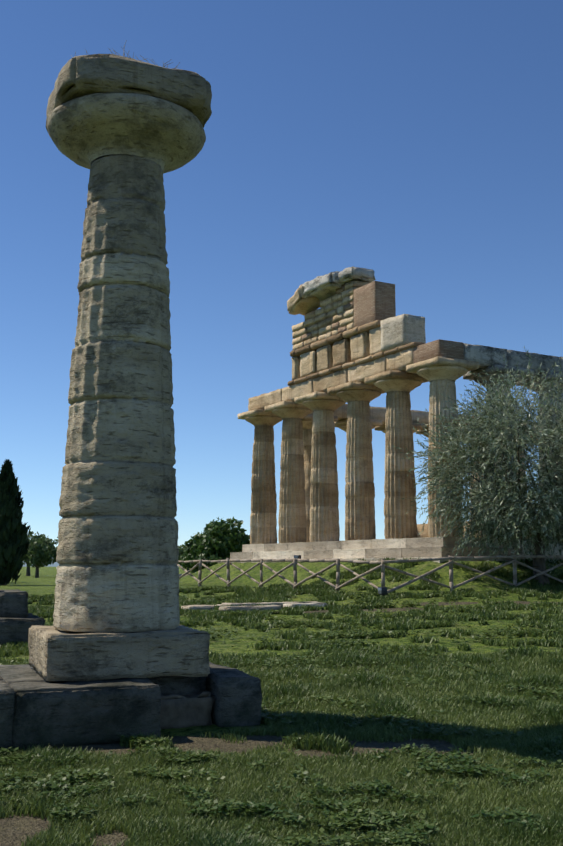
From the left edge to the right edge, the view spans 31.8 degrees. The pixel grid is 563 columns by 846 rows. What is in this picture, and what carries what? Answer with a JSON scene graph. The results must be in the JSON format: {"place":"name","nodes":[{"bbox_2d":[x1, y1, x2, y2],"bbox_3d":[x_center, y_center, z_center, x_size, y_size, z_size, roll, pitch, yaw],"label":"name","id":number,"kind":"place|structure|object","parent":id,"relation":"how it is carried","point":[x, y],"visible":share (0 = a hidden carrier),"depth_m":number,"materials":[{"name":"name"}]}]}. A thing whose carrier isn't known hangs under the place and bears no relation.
{"place":"outdoors","nodes":[
{"label":"outdoors","id":0,"kind":"place"},
{"bbox_2d":[23,561,179,566],"bbox_3d":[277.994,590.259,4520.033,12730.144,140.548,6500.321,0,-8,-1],"label":"hills","id":1,"kind":"structure","parent":0,"point":[55,564],"depth_m":3702.13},
{"bbox_2d":[0,561,562,845],"bbox_3d":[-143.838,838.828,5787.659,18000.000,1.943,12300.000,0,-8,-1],"label":"ground","id":2,"kind":"structure","parent":0,"point":[14,829],"depth_m":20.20,"materials":[{"name":"green plant"}]},
{"bbox_2d":[0,459,30,584],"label":"cypress","id":3,"kind":"object","parent":2,"relation":"on","point":[14,544],"depth_m":88.00,"materials":[{"name":"green plant"}]},
{"bbox_2d":[22,531,54,575],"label":"tree","id":4,"kind":"object","parent":2,"relation":"on","point":[31,536],"depth_m":171.77,"materials":[{"name":"green plant"}]},
{"bbox_2d":[21,537,56,577],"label":"tree","id":5,"kind":"object","parent":2,"relation":"on","point":[47,555],"depth_m":146.46,"materials":[{"name":"green plant"}]},
{"bbox_2d":[0,40,261,751],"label":"stone column","id":6,"kind":"structure","parent":2,"relation":"on","point":[117,650],"depth_m":10.26,"materials":[{"name":"stone"}]},
{"bbox_2d":[0,589,327,646],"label":"stone blocks","id":7,"kind":"structure","parent":2,"relation":"on","point":[17,620],"depth_m":18.32,"materials":[{"name":"stone"}]},
{"bbox_2d":[177,545,189,574],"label":"tree","id":8,"kind":"object","parent":2,"relation":"on","point":[182,552],"depth_m":196.18,"materials":[{"name":"green plant"}]},
{"bbox_2d":[181,532,208,573],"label":"bush","id":9,"kind":"object","parent":2,"relation":"on","point":[192,549],"visible":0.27,"depth_m":63.66,"materials":[{"name":"green plant"}]},
{"bbox_2d":[196,517,249,568],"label":"tree","id":10,"kind":"object","parent":2,"relation":"on","point":[222,539],"visible":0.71,"depth_m":61.40,"materials":[{"name":"green plant"}]},
{"bbox_2d":[0,589,562,845],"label":"weeds","id":11,"kind":"object","parent":2,"relation":"on","point":[359,818],"visible":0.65,"depth_m":7.62,"materials":[{"name":"green plant"}]},
{"bbox_2d":[0,557,562,708],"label":"tufts","id":12,"kind":"object","parent":2,"relation":"on","point":[280,592],"visible":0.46,"depth_m":22.13,"materials":[{"name":"green plant"}]},
{"bbox_2d":[294,555,386,595],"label":"floodlights","id":13,"kind":"object","parent":2,"relation":"on","point":[382,591],"visible":0.73,"depth_m":27.20,"materials":[{"name":"black"}]},
{"bbox_2d":[176,555,562,593],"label":"fence","id":14,"kind":"object","parent":2,"relation":"on","point":[382,566],"visible":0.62,"depth_m":30.36,"materials":[{"name":"brown wood"}]},
{"bbox_2d":[218,266,562,562],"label":"temple of athena","id":15,"kind":"structure","parent":2,"relation":"on","point":[358,344],"depth_m":38.95,"materials":[{"name":"stone"}]},
{"bbox_2d":[393,345,562,585],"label":"olive","id":16,"kind":"object","parent":2,"relation":"on","point":[499,521],"depth_m":30.83,"materials":[{"name":"green plant"}]},
{"bbox_2d":[0,0,562,547],"label":"sky","id":17,"kind":"structure","parent":0,"point":[418,144],"materials":[{"name":"blue"}]}
]}

